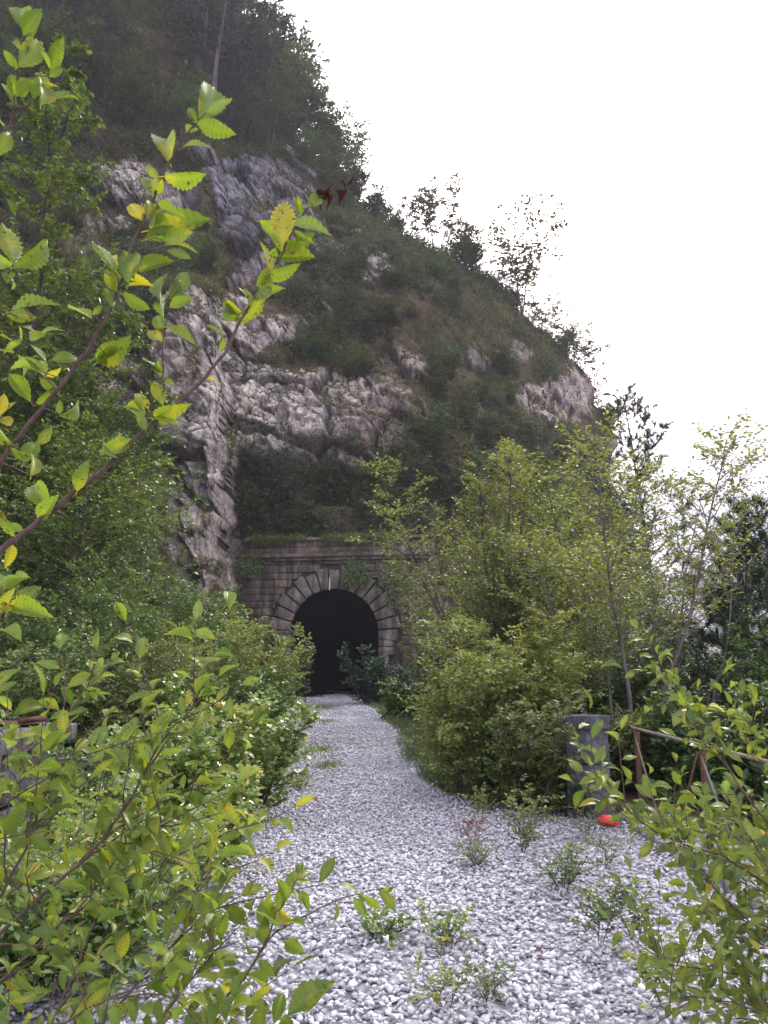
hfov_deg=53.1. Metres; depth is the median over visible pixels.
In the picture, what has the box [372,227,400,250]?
hillside shrub
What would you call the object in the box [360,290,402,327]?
hillside shrub
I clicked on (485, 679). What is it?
hornbeam bush
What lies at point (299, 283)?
hillside shrub
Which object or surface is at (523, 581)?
broadleaf shrub
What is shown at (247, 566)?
creeper
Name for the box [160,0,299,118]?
pine tree
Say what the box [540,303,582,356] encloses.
broadleaf tree
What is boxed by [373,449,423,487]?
hillside shrub
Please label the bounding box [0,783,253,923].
broadleaf shrub
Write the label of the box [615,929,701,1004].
seedling
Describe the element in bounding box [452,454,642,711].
hornbeam tree
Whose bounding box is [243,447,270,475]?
hillside shrub
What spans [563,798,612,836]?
seedling
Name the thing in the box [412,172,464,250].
thin tree
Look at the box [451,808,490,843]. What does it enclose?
seedling
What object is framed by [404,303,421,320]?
hillside shrub
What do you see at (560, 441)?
hillside shrub
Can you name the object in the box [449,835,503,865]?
seedling
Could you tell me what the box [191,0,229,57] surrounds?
broadleaf tree
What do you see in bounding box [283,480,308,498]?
hillside shrub
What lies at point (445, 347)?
hillside shrub
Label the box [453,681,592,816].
hornbeam bush
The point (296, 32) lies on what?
pine tree
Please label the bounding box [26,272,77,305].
hillside shrub
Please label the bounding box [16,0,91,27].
pine tree
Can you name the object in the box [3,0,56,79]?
broadleaf tree
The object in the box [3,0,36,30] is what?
broadleaf tree
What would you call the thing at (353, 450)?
hillside shrub
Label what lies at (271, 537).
hanging weeds
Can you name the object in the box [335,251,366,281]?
hillside shrub
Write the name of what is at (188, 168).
hillside shrub
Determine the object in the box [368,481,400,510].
hillside shrub
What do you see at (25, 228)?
hillside shrub
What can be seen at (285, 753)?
aspen bush
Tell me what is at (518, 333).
hillside shrub
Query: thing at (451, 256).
hillside shrub
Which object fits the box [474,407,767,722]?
hornbeam tree
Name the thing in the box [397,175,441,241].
thin tree
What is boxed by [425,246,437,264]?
hillside shrub
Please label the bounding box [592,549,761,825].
broadleaf shrub
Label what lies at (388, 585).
creeper
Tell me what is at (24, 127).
broadleaf tree
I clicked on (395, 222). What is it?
hillside shrub
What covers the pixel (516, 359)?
hillside shrub
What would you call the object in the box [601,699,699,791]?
broadleaf shrub
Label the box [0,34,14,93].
pine tree
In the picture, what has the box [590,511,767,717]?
broadleaf shrub
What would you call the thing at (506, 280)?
pine tree
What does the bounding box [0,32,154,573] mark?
broadleaf tree
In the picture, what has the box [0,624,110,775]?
broadleaf shrub
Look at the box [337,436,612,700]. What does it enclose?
hornbeam tree
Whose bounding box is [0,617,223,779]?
broadleaf shrub
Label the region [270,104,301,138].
broadleaf tree
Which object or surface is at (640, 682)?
broadleaf shrub
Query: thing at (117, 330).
hillside shrub
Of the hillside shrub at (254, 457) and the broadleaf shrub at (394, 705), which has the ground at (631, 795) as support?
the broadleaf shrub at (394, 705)
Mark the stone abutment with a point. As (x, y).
(10, 776)
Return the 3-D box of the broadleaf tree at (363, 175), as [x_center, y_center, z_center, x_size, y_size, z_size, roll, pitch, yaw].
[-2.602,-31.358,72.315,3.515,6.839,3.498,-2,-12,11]
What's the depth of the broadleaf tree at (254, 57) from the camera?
79.06 m
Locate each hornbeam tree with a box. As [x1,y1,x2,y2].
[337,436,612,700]
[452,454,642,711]
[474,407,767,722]
[484,532,721,717]
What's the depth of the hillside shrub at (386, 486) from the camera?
44.95 m
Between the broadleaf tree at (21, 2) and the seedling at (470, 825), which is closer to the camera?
the seedling at (470, 825)
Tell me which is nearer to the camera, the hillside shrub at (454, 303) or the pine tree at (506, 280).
the hillside shrub at (454, 303)
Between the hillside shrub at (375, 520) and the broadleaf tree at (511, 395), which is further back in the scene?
the broadleaf tree at (511, 395)
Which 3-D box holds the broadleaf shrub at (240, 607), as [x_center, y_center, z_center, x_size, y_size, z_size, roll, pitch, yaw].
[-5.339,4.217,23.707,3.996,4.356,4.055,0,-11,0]
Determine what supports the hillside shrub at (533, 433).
on the hill
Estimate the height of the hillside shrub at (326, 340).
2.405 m
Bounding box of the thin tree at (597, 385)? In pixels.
[589,367,611,404]
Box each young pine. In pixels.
[471,758,500,804]
[566,777,594,816]
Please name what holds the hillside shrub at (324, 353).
on the hill
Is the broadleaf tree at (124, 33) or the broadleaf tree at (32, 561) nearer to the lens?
the broadleaf tree at (32, 561)
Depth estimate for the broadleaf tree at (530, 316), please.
76.06 m
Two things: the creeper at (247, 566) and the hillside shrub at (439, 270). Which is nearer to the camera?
the creeper at (247, 566)
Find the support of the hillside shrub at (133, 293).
on the hill
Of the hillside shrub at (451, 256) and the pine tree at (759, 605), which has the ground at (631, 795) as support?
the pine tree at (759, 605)
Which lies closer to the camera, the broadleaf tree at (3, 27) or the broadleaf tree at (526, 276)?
the broadleaf tree at (3, 27)
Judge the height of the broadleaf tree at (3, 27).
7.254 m
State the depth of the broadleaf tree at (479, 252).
72.88 m
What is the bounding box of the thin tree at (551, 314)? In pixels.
[534,292,566,337]
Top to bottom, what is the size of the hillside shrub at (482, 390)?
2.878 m
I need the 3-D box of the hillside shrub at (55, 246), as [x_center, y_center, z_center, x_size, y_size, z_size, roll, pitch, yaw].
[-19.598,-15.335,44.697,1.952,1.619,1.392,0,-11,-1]
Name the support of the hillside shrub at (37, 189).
on the hill
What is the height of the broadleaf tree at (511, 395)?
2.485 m
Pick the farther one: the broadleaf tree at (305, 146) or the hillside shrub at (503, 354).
the broadleaf tree at (305, 146)
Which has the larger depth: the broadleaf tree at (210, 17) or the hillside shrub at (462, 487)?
the broadleaf tree at (210, 17)
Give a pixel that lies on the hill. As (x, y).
(212, 410)
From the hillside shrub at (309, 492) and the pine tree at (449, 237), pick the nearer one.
the hillside shrub at (309, 492)
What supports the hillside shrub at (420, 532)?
on the hill
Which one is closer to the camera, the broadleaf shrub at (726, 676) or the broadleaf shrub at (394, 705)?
the broadleaf shrub at (726, 676)
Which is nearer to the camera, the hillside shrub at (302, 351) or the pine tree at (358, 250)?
the hillside shrub at (302, 351)
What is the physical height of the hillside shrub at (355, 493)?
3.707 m
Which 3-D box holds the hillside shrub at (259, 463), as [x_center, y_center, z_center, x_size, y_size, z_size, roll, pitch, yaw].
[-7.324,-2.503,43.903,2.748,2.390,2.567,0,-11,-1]
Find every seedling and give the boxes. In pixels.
[284,770,318,790]
[358,906,414,949]
[403,937,485,1008]
[415,898,478,949]
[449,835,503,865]
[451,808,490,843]
[457,782,499,822]
[462,947,517,1001]
[501,773,565,852]
[526,836,603,887]
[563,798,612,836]
[568,873,649,942]
[584,827,625,866]
[605,883,656,940]
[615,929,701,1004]
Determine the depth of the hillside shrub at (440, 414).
46.73 m
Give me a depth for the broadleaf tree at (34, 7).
62.32 m
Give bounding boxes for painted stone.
[597,814,618,827]
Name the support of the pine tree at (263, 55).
on the hill
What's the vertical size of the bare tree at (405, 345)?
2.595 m
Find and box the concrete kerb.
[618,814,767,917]
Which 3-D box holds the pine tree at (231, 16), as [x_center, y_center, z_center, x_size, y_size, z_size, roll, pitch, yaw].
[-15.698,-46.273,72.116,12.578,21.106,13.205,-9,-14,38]
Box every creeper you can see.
[233,553,268,577]
[339,557,373,589]
[377,556,409,610]
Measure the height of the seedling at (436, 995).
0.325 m
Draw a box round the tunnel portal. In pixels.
[237,534,438,698]
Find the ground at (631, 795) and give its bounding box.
[22,692,767,861]
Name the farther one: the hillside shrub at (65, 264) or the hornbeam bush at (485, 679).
the hillside shrub at (65, 264)
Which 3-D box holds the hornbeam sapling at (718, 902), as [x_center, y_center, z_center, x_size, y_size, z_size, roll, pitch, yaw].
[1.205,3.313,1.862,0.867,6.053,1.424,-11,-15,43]
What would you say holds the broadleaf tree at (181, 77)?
on the hill
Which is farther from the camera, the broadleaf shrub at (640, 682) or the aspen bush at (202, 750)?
the broadleaf shrub at (640, 682)
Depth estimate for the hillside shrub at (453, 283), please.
63.61 m
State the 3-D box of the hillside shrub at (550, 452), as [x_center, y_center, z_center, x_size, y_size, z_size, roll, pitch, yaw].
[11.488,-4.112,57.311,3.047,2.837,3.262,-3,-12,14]
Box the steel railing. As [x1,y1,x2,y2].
[633,727,767,876]
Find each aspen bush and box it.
[85,696,252,812]
[96,760,265,891]
[143,674,324,816]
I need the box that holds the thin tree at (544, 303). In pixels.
[527,289,554,333]
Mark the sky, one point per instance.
(647, 120)
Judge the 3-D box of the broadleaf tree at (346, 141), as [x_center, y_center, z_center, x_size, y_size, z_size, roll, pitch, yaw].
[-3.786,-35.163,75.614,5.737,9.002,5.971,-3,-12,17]
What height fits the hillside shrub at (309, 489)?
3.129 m
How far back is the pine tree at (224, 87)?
69.74 m
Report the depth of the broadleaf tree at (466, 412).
51.48 m
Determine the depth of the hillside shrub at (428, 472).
46.15 m
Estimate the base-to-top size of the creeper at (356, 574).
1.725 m
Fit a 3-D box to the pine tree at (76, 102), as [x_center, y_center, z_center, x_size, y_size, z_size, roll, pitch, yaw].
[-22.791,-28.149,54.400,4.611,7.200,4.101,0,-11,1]
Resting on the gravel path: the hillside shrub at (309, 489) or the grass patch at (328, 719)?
the grass patch at (328, 719)
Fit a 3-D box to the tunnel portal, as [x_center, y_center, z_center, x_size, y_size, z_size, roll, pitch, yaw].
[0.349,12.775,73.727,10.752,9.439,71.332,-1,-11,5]
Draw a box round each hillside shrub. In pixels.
[0,146,30,174]
[0,175,33,213]
[0,189,59,242]
[2,124,45,164]
[11,256,60,290]
[19,186,76,225]
[20,161,59,196]
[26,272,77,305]
[30,234,63,256]
[38,277,96,323]
[43,192,86,234]
[46,260,91,301]
[48,247,78,271]
[57,184,90,214]
[84,299,143,336]
[88,299,127,324]
[91,290,141,322]
[92,257,139,297]
[106,219,137,247]
[123,215,158,246]
[169,150,205,172]
[183,227,226,276]
[235,449,261,482]
[237,439,276,478]
[237,512,255,534]
[238,445,277,485]
[238,447,252,473]
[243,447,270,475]
[260,444,302,479]
[275,487,319,516]
[275,502,325,537]
[276,489,321,526]
[282,325,322,363]
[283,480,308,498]
[286,269,315,302]
[289,462,338,506]
[293,327,336,359]
[294,311,332,340]
[295,485,318,499]
[297,311,326,332]
[308,249,323,265]
[311,337,336,365]
[321,208,345,224]
[324,458,387,506]
[334,338,375,378]
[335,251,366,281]
[339,425,375,458]
[340,498,387,533]
[343,453,413,503]
[350,495,376,518]
[351,491,380,516]
[358,278,374,289]
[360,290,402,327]
[360,326,377,342]
[361,182,393,220]
[363,487,411,528]
[367,477,397,502]
[368,435,406,476]
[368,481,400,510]
[370,467,406,493]
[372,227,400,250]
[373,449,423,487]
[374,440,440,485]
[375,257,416,292]
[376,199,407,232]
[376,211,403,233]
[378,304,406,334]
[383,432,452,506]
[383,438,421,482]
[390,400,452,453]
[400,484,427,505]
[402,497,445,534]
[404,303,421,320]
[406,415,452,460]
[414,332,451,359]
[418,279,436,293]
[419,443,451,469]
[420,343,456,377]
[421,250,453,282]
[421,463,431,475]
[424,335,473,371]
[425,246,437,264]
[425,447,491,514]
[426,399,460,431]
[427,245,459,274]
[431,255,454,275]
[432,286,448,309]
[441,282,470,316]
[441,350,464,380]
[443,280,469,305]
[445,270,462,289]
[460,270,478,281]
[463,371,503,407]
[465,412,497,447]
[475,260,505,288]
[480,405,522,443]
[484,342,515,374]
[484,386,508,413]
[485,351,502,373]
[498,285,515,305]
[502,351,520,378]
[506,326,523,340]
[506,411,540,447]
[508,348,523,367]
[517,433,530,453]
[521,440,557,467]
[522,436,537,460]
[533,454,560,475]
[541,323,579,354]
[548,427,575,466]
[591,395,632,431]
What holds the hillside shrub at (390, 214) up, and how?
on the hill
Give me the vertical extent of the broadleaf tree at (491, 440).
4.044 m
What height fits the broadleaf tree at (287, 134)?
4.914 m
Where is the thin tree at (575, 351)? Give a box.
[571,322,594,374]
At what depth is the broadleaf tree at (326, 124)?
76.03 m
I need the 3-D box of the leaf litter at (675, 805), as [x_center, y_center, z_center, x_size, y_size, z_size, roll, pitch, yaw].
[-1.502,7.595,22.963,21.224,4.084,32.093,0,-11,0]
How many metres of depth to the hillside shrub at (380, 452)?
45.93 m
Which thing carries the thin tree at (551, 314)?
on the hill
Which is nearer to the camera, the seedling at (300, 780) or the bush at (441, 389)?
the seedling at (300, 780)
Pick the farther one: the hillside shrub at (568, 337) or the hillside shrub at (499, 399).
the hillside shrub at (568, 337)
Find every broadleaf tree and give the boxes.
[0,3,78,65]
[0,5,58,36]
[0,12,41,73]
[0,32,43,130]
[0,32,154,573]
[0,264,185,659]
[0,407,213,670]
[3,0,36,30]
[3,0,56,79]
[11,0,42,8]
[13,81,69,152]
[18,1,50,66]
[37,18,93,103]
[42,11,87,48]
[65,3,119,110]
[100,44,160,141]
[103,424,210,631]
[108,18,147,70]
[159,80,200,138]
[165,58,200,99]
[168,81,197,123]
[169,59,215,119]
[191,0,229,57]
[223,34,319,143]
[226,45,242,75]
[233,0,287,91]
[246,3,315,119]
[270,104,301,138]
[271,37,330,146]
[277,104,299,142]
[279,59,347,159]
[291,121,332,167]
[310,115,376,170]
[311,93,353,162]
[323,146,356,203]
[337,144,373,201]
[345,160,361,201]
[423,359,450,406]
[443,215,479,271]
[451,378,481,440]
[457,220,489,268]
[475,410,500,464]
[478,191,569,322]
[501,379,517,406]
[506,278,525,311]
[525,308,540,325]
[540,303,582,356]
[557,318,613,386]
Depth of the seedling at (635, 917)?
4.50 m
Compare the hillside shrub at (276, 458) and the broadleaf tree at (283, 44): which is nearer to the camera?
the hillside shrub at (276, 458)
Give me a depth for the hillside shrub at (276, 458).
43.83 m
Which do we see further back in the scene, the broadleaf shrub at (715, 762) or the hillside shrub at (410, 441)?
the hillside shrub at (410, 441)
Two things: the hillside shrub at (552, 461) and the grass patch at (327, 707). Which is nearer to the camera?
the grass patch at (327, 707)
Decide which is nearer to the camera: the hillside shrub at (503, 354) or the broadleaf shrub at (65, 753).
the broadleaf shrub at (65, 753)
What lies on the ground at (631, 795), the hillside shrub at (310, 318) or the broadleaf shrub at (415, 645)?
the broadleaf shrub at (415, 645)
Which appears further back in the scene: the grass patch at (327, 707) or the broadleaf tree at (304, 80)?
the broadleaf tree at (304, 80)
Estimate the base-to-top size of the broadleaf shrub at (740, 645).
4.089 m
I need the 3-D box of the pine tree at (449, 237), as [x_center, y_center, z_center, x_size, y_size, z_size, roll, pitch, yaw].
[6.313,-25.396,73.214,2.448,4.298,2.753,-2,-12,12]
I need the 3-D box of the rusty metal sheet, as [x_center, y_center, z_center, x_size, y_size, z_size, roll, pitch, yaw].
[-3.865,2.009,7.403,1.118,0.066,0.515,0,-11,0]
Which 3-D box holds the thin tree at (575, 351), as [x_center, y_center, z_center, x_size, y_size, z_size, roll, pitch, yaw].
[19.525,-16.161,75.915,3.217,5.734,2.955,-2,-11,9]
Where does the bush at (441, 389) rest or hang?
on the hill
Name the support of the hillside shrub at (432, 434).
on the hill
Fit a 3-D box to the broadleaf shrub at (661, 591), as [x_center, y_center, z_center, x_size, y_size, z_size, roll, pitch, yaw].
[10.829,5.151,23.900,7.877,9.704,4.666,-9,-14,38]
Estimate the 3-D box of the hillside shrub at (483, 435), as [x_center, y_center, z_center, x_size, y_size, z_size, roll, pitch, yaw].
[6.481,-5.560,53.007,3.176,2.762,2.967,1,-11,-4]
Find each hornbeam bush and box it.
[394,600,603,797]
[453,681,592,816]
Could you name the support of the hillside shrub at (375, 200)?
on the hill
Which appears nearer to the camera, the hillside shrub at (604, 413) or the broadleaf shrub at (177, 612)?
the broadleaf shrub at (177, 612)
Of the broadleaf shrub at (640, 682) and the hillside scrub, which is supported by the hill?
the hillside scrub
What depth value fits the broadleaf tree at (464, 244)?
71.55 m
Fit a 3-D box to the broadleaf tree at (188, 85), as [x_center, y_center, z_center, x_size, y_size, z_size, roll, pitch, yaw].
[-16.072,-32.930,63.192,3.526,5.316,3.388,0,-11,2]
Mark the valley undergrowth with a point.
(679, 793)
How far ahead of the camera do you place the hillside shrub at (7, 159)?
50.21 m
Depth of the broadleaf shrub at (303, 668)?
31.25 m
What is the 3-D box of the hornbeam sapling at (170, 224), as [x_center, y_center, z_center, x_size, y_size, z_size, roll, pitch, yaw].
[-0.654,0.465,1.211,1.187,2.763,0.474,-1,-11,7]
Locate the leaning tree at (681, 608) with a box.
[582,435,767,792]
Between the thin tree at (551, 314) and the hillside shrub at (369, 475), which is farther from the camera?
the thin tree at (551, 314)
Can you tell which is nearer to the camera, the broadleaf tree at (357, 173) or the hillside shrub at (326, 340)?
the hillside shrub at (326, 340)
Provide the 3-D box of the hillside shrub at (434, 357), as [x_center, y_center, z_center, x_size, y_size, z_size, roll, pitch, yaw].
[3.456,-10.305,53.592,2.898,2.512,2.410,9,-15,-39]
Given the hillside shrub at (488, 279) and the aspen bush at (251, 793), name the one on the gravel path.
the aspen bush at (251, 793)
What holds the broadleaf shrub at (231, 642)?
on the ground at (631, 795)
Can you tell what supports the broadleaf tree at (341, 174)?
on the hill
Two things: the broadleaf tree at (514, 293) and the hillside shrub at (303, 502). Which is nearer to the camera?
the hillside shrub at (303, 502)
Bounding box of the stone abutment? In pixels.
[0,722,76,857]
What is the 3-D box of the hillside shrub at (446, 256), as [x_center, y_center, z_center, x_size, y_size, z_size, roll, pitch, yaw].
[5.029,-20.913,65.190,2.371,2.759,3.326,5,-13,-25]
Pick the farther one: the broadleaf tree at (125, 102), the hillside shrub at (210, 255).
the broadleaf tree at (125, 102)
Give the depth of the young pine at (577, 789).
8.08 m
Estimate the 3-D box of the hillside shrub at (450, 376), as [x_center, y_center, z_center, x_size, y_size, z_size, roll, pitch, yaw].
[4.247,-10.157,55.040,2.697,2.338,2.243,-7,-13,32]
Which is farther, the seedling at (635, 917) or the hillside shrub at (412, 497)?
the hillside shrub at (412, 497)
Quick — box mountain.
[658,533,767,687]
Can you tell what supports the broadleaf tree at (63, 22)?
on the hill
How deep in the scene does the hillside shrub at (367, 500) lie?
43.96 m
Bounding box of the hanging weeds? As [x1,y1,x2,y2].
[244,528,407,559]
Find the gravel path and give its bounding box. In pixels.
[0,687,767,1023]
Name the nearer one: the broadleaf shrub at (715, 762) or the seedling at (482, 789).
the seedling at (482, 789)
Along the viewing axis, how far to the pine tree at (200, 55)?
69.50 m
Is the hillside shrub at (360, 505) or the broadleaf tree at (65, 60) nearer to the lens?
the hillside shrub at (360, 505)
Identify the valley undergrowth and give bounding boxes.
[585,702,767,846]
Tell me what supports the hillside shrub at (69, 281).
on the hill
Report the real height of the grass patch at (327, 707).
0.183 m
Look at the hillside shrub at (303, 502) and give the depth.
43.29 m
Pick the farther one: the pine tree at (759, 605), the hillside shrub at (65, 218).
the hillside shrub at (65, 218)
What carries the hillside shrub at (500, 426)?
on the hill
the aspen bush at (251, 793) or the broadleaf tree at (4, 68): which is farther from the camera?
the broadleaf tree at (4, 68)
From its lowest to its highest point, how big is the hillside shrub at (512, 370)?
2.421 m
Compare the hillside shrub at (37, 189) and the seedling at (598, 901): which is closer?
the seedling at (598, 901)
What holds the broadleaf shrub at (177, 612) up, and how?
on the ground at (631, 795)
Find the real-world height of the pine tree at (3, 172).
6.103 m
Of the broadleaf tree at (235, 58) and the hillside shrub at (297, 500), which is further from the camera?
the broadleaf tree at (235, 58)
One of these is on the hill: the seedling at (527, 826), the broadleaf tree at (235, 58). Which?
the broadleaf tree at (235, 58)
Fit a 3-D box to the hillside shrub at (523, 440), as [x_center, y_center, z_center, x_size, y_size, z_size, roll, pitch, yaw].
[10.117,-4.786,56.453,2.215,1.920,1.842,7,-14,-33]
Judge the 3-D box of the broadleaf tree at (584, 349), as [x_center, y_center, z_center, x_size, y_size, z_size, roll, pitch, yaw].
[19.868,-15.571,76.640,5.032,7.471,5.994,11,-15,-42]
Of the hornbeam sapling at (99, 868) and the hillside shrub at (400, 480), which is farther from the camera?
the hillside shrub at (400, 480)
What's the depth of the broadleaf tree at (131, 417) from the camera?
22.91 m
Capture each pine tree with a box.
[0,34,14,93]
[0,158,6,204]
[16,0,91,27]
[41,68,92,151]
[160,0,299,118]
[172,44,220,91]
[174,0,264,82]
[204,16,301,138]
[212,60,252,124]
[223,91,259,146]
[270,2,320,82]
[345,242,366,270]
[439,227,457,255]
[496,267,513,293]
[564,381,725,639]
[641,491,767,737]
[665,532,767,705]
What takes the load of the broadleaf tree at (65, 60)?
on the hill
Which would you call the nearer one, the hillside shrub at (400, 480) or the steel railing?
the steel railing
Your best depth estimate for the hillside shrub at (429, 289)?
59.31 m
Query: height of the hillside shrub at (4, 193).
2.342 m
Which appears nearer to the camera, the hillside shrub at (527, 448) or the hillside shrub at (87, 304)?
the hillside shrub at (87, 304)
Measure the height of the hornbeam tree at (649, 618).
7.022 m
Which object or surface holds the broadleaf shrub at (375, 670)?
on the gravel path
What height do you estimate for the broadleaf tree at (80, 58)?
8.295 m
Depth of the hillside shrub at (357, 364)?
49.71 m
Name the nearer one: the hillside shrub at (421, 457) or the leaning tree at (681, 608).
the leaning tree at (681, 608)
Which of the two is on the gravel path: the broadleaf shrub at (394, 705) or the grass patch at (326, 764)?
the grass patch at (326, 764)
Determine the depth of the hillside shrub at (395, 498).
43.79 m
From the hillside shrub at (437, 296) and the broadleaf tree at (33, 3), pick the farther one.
the broadleaf tree at (33, 3)
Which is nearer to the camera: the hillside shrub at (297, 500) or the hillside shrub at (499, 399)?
the hillside shrub at (297, 500)
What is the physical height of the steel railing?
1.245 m
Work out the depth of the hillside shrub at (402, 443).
45.55 m
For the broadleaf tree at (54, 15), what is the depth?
60.56 m
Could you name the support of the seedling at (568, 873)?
on the gravel path
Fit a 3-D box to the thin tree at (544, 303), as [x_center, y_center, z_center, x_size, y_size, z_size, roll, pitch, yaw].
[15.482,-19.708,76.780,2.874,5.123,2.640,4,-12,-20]
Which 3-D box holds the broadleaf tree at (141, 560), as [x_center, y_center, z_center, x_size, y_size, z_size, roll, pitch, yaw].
[-8.121,1.761,25.986,3.750,9.881,4.214,10,-15,-40]
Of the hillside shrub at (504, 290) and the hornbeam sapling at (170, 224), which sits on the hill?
the hillside shrub at (504, 290)
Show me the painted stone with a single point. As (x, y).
(606, 817)
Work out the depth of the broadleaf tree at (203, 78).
64.05 m
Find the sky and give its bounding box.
[242,0,767,579]
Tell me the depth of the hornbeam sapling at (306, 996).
1.34 m
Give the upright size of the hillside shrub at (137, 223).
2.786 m
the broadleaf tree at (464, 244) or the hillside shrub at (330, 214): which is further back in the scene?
the broadleaf tree at (464, 244)
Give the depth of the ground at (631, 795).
9.68 m
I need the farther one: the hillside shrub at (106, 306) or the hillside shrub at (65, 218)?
the hillside shrub at (65, 218)
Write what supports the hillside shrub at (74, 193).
on the hill
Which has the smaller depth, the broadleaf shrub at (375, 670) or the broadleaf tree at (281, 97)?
the broadleaf shrub at (375, 670)
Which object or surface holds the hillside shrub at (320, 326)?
on the hill
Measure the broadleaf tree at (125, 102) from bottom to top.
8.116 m
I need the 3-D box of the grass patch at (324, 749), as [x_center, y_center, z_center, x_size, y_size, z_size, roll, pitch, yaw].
[-1.169,4.439,14.499,1.083,0.144,2.185,0,-11,0]
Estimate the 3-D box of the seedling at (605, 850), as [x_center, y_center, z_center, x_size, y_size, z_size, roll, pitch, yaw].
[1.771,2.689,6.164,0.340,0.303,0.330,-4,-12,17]
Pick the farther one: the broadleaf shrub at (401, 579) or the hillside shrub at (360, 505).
the hillside shrub at (360, 505)
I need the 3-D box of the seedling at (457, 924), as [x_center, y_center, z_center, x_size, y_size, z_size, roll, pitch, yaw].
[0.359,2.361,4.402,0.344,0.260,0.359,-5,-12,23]
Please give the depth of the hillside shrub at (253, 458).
43.38 m
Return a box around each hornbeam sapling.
[0,5,360,691]
[0,591,355,1023]
[133,862,395,1023]
[559,619,767,1023]
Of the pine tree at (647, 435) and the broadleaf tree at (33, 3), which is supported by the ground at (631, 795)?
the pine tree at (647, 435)
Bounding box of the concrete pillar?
[552,714,615,819]
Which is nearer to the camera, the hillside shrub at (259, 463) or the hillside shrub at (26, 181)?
the hillside shrub at (259, 463)
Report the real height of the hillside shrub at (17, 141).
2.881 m
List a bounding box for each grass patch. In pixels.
[296,703,348,710]
[297,743,349,755]
[310,758,348,770]
[312,716,355,723]
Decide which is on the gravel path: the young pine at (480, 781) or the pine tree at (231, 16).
the young pine at (480, 781)
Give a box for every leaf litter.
[60,730,723,989]
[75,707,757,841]
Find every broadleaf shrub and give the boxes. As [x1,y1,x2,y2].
[0,552,167,733]
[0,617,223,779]
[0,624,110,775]
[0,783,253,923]
[0,813,206,1016]
[5,730,135,888]
[75,557,239,706]
[110,605,322,732]
[145,580,267,691]
[208,658,305,754]
[243,628,315,698]
[336,642,417,705]
[375,675,434,720]
[380,502,584,691]
[395,573,500,713]
[488,568,634,713]
[536,622,689,724]
[587,601,767,790]
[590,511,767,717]
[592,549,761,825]
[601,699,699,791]
[616,533,763,699]
[640,678,767,827]
[668,621,767,846]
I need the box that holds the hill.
[0,0,660,685]
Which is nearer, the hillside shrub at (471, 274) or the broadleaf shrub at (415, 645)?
the broadleaf shrub at (415, 645)
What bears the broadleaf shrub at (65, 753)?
on the gravel path
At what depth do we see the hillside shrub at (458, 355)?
54.59 m
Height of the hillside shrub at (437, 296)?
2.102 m
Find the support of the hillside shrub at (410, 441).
on the hill
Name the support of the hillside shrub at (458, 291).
on the hill
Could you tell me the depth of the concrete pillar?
8.23 m
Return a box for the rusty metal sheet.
[0,716,47,724]
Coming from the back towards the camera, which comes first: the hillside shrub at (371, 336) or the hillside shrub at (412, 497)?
the hillside shrub at (371, 336)
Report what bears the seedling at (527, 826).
on the gravel path
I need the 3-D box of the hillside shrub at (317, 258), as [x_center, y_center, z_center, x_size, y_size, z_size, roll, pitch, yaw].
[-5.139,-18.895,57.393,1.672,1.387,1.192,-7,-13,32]
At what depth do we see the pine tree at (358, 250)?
58.25 m
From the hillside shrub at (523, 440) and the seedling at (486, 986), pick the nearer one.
the seedling at (486, 986)
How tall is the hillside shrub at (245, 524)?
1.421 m
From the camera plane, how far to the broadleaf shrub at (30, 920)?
3.67 m
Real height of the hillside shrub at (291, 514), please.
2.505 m
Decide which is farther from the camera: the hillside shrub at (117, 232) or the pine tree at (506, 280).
the pine tree at (506, 280)
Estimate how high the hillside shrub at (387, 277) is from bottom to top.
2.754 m
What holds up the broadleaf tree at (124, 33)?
on the hill
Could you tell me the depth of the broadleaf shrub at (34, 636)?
15.50 m
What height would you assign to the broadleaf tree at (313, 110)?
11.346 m
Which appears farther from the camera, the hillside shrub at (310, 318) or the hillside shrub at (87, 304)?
the hillside shrub at (310, 318)
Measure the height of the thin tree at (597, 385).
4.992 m
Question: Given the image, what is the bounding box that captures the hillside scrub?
[0,0,686,682]
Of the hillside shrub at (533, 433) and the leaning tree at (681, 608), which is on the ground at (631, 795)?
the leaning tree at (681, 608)

